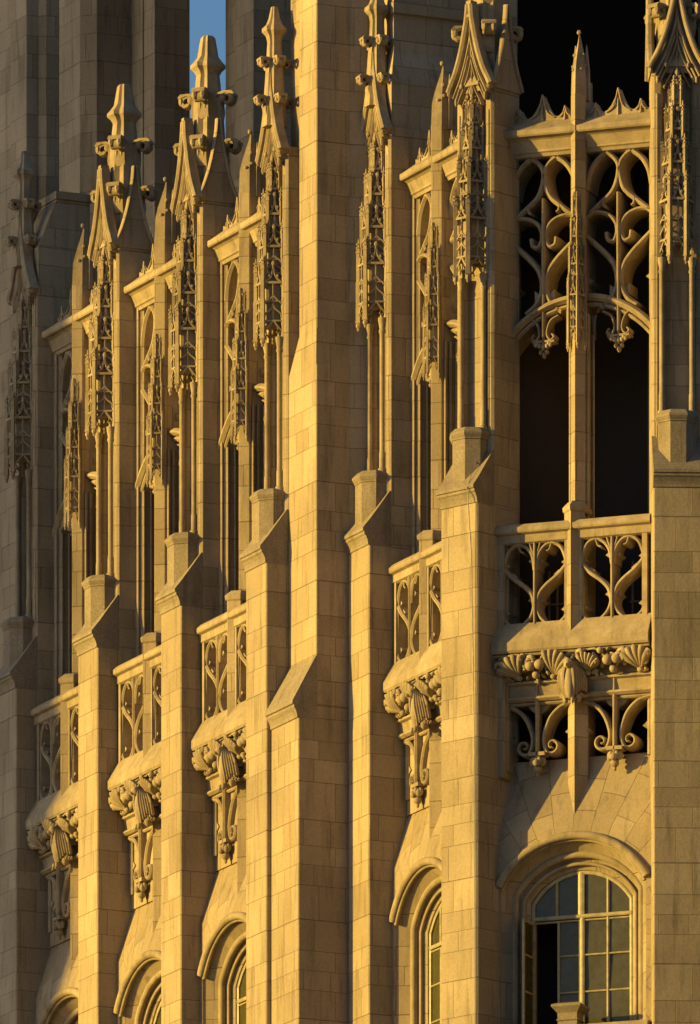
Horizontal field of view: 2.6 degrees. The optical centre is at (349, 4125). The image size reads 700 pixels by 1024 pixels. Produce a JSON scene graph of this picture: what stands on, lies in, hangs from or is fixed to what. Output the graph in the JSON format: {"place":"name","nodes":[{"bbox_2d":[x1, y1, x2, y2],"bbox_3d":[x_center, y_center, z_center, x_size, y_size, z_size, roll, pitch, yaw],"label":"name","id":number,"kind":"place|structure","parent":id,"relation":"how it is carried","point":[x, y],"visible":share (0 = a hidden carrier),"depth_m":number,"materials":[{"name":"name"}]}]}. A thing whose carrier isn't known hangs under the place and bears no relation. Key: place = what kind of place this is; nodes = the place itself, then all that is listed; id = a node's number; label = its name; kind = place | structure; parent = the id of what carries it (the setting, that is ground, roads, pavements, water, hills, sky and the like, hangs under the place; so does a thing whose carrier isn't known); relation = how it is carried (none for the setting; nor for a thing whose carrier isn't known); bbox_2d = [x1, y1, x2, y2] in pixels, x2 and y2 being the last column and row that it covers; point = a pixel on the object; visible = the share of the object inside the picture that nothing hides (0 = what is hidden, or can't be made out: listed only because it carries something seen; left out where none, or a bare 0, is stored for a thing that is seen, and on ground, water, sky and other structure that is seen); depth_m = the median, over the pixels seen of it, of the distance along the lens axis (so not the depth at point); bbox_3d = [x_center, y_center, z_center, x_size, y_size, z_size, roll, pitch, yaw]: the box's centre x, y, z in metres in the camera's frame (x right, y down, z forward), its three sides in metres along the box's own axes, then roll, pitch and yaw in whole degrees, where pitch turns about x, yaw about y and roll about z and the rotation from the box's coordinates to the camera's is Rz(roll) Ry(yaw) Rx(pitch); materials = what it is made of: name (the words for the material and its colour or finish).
{"place":"outdoors","nodes":[
{"label":"outdoors","id":0,"kind":"place"},
{"bbox_2d":[190,0,225,138],"label":"sky","id":1,"kind":"structure","parent":0,"point":[207,17],"materials":[{"name":"blue"}]},
{"label":"ground","id":2,"kind":"structure","parent":0,"visible":0},
{"bbox_2d":[0,0,699,1023],"bbox_3d":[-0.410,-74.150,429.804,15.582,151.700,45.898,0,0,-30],"label":"gothic tower","id":3,"kind":"structure","parent":2,"relation":"on","point":[322,322],"depth_m":416.62,"materials":[{"name":"stone"}]},
{"bbox_2d":[153,1002,160,1023],"bbox_3d":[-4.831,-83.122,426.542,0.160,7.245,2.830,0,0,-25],"label":"window","id":4,"kind":"structure","parent":3,"relation":"in","point":[157,1020],"depth_m":427.55,"materials":[{"name":"paint"}]},
{"bbox_2d":[236,963,245,1023],"bbox_3d":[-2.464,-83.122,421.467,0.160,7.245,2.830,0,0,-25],"label":"window","id":5,"kind":"structure","parent":3,"relation":"in","point":[241,988],"depth_m":422.46,"materials":[{"name":"paint"}]},
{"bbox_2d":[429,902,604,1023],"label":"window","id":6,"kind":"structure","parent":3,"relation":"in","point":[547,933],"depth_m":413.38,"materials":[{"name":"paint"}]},
{"bbox_2d":[522,870,632,1023],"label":"window","id":7,"kind":"structure","parent":3,"relation":"in","point":[595,954],"depth_m":411.37,"materials":[{"name":"glass"}]}
]}

